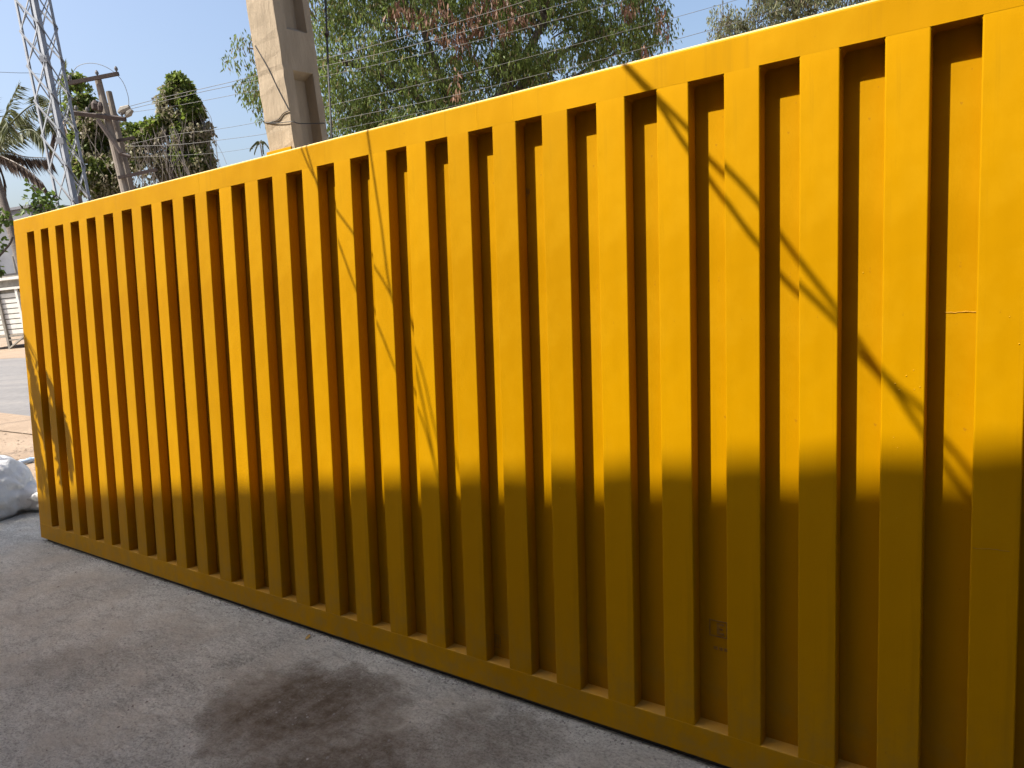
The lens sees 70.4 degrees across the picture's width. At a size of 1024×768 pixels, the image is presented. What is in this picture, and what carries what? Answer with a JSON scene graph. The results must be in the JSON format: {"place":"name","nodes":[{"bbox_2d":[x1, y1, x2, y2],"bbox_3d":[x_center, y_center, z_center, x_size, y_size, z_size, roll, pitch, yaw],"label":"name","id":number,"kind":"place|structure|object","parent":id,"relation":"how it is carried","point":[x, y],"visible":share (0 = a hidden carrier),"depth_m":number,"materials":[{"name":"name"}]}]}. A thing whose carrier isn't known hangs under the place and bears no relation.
{"place":"outdoors","nodes":[
{"label":"outdoors","id":0,"kind":"place"},
{"bbox_2d":[0,358,30,415],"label":"road","id":1,"kind":"structure","parent":0,"point":[14,395],"depth_m":15.81,"materials":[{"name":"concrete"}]},
{"bbox_2d":[0,333,35,480],"bbox_3d":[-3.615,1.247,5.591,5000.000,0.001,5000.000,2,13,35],"label":"ground","id":2,"kind":"structure","parent":0,"point":[9,447],"depth_m":9.81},
{"bbox_2d":[0,275,23,348],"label":"slatted truck body","id":3,"kind":"object","parent":2,"relation":"on","point":[11,323],"visible":0.36,"depth_m":28.39,"materials":[{"name":"white paint"}]},
{"bbox_2d":[0,353,25,358],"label":"road verge","id":4,"kind":"structure","parent":2,"relation":"on","point":[7,356],"depth_m":24.74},
{"bbox_2d":[0,413,31,433],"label":"road verge","id":5,"kind":"structure","parent":2,"relation":"on","point":[15,423],"depth_m":11.17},
{"bbox_2d":[0,207,19,277],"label":"leafy shrub","id":6,"kind":"object","parent":5,"relation":"on","point":[6,223],"visible":0.95,"depth_m":10.98,"materials":[{"name":"green plant"}]},
{"bbox_2d":[17,178,64,215],"bbox_3d":[-6.030,-1.019,9.690,0.656,3.428,0.461,2,13,35],"label":"leafy shrub","id":7,"kind":"object","parent":5,"relation":"on","point":[43,201],"visible":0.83,"depth_m":9.45,"materials":[{"name":"green plant"}]},
{"bbox_2d":[0,433,35,477],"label":"roadside stones","id":8,"kind":"object","parent":2,"relation":"on","point":[15,448],"visible":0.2,"depth_m":9.59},
{"bbox_2d":[19,457,34,463],"bbox_3d":[-5.648,0.897,8.408,0.232,0.068,0.068,-16,14,-42],"label":"plastic bottle","id":9,"kind":"object","parent":2,"relation":"on","point":[29,460],"visible":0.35,"depth_m":8.41,"materials":[{"name":"white plastic"}]},
{"bbox_2d":[0,80,61,270],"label":"coconut palm","id":10,"kind":"object","parent":2,"relation":"on","point":[13,163],"visible":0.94,"depth_m":29.64,"materials":[{"name":"green plant"}]},
{"bbox_2d":[14,0,91,208],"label":"lattice tower","id":11,"kind":"structure","parent":2,"relation":"on","point":[44,58],"depth_m":12.40,"materials":[{"name":"metal"}]},
{"bbox_2d":[67,66,157,192],"bbox_3d":[-12.257,-5.593,23.192,2.575,8.765,1.176,1,12,32],"label":"utility pole","id":12,"kind":"object","parent":2,"relation":"on","point":[108,130],"visible":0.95,"depth_m":22.78,"materials":[{"name":"concrete"}]},
{"bbox_2d":[71,63,128,102],"bbox_3d":[-12.966,-9.351,22.851,1.770,1.540,0.195,-5,11,7],"label":"overhead wire","id":13,"kind":"object","parent":12,"relation":"attached to","point":[108,68],"visible":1,"depth_m":22.79,"materials":[{"name":"metal"}]},
{"bbox_2d":[126,100,480,157],"bbox_3d":[-6.193,-7.161,20.732,12.873,0.439,0.645,-2,11,18],"label":"overhead wire","id":14,"kind":"object","parent":12,"relation":"attached to","point":[335,130],"visible":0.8,"depth_m":19.84,"materials":[{"name":"metal"}]},
{"bbox_2d":[132,0,527,105],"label":"overhead wire","id":15,"kind":"object","parent":12,"relation":"attached to","point":[343,53],"visible":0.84,"depth_m":19.75,"materials":[{"name":"metal"}]},
{"bbox_2d":[131,0,576,108],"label":"overhead wire","id":16,"kind":"object","parent":12,"relation":"attached to","point":[375,54],"visible":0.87,"depth_m":19.36,"materials":[{"name":"metal"}]},
{"bbox_2d":[136,0,624,111],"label":"overhead wire","id":17,"kind":"object","parent":12,"relation":"attached to","point":[402,58],"visible":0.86,"depth_m":19.18,"materials":[{"name":"metal"}]},
{"bbox_2d":[128,0,734,144],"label":"overhead wire","id":18,"kind":"object","parent":12,"relation":"attached to","point":[468,72],"visible":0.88,"depth_m":18.84,"materials":[{"name":"metal"}]},
{"bbox_2d":[127,6,791,146],"bbox_3d":[-2.911,-7.890,19.669,19.742,0.949,0.820,-3,11,17],"label":"overhead wire","id":19,"kind":"object","parent":12,"relation":"attached to","point":[499,84],"visible":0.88,"depth_m":18.68,"materials":[{"name":"metal"}]},
{"bbox_2d":[58,68,175,201],"bbox_3d":[-13.629,-6.528,26.323,4.399,9.728,2.526,-5,11,6],"label":"creeper covered tree","id":20,"kind":"object","parent":2,"relation":"on","point":[101,175],"visible":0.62,"depth_m":25.52,"materials":[{"name":"green plant"}]},
{"bbox_2d":[106,91,134,190],"bbox_3d":[-11.952,-5.363,23.408,0.529,8.165,2.010,-13,13,-34],"label":"utility pole","id":21,"kind":"object","parent":2,"relation":"on","point":[116,124],"visible":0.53,"depth_m":23.27,"materials":[{"name":"concrete"}]},
{"bbox_2d":[146,70,226,182],"bbox_3d":[-11.450,-6.538,26.077,2.536,9.396,2.839,-11,12,-27],"label":"creeper covered tree","id":22,"kind":"object","parent":2,"relation":"on","point":[185,118],"visible":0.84,"depth_m":25.57,"materials":[{"name":"green plant"}]},
{"bbox_2d":[249,140,268,156],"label":"coconut palm","id":23,"kind":"object","parent":2,"relation":"on","point":[256,143],"visible":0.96,"depth_m":59.99,"materials":[{"name":"green plant"}]},
{"bbox_2d":[221,0,683,139],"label":"tree","id":24,"kind":"object","parent":2,"relation":"on","point":[426,14],"visible":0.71,"depth_m":23.25,"materials":[{"name":"green plant"}]},
{"bbox_2d":[705,0,870,41],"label":"tree","id":25,"kind":"object","parent":2,"relation":"on","point":[796,11],"visible":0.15,"depth_m":27.61,"materials":[{"name":"green plant"}]},
{"bbox_2d":[0,205,70,275],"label":"grey building","id":26,"kind":"structure","parent":0,"point":[7,260],"depth_m":42.93,"materials":[{"name":"paint"}]},
{"bbox_2d":[11,255,17,272],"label":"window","id":27,"kind":"structure","parent":26,"relation":"in","point":[14,264],"depth_m":42.94,"materials":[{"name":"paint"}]},
{"bbox_2d":[24,60,98,203],"bbox_3d":[-20.968,-8.863,34.818,3.564,12.619,3.083,-6,11,2],"label":"tree","id":28,"kind":"object","parent":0,"point":[42,104],"visible":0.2,"depth_m":34.06,"materials":[{"name":"green plant"}]},
{"bbox_2d":[0,510,720,767],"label":"concrete yard","id":29,"kind":"structure","parent":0,"point":[64,624],"depth_m":3.25,"materials":[{"name":"grey concrete"}]},
{"bbox_2d":[0,455,38,520],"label":"sack","id":30,"kind":"object","parent":29,"relation":"on","point":[18,490],"visible":0.85,"depth_m":6.28,"materials":[{"name":"plastic"}]},
{"bbox_2d":[246,0,327,150],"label":"concrete pole","id":31,"kind":"object","parent":29,"relation":"on","point":[283,42],"visible":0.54,"depth_m":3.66,"materials":[{"name":"beige concrete"}]},
{"bbox_2d":[324,0,332,138],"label":"black cable","id":32,"kind":"object","parent":31,"relation":"hanging from","point":[326,34],"visible":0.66,"depth_m":3.62,"materials":[{"name":"rubber"}]},
{"bbox_2d":[4,530,661,767],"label":"grit","id":33,"kind":"object","parent":29,"relation":"on","point":[327,757],"visible":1,"depth_m":3.08,"materials":[{"name":"grey gravel"}]},
{"bbox_2d":[37,540,682,764],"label":"concrete crumbs","id":34,"kind":"object","parent":29,"relation":"on","point":[490,693],"visible":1,"depth_m":3.49,"materials":[{"name":"grey concrete"}]},
{"bbox_2d":[13,0,1023,767],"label":"steel panel","id":35,"kind":"object","parent":29,"relation":"on","point":[673,400],"visible":1,"depth_m":2.61,"materials":[{"name":"yellow metal"}]},
{"bbox_2d":[0,0,865,207],"label":"sky","id":36,"kind":"structure","parent":0,"point":[146,40],"materials":[{"name":"blue"}]}
]}

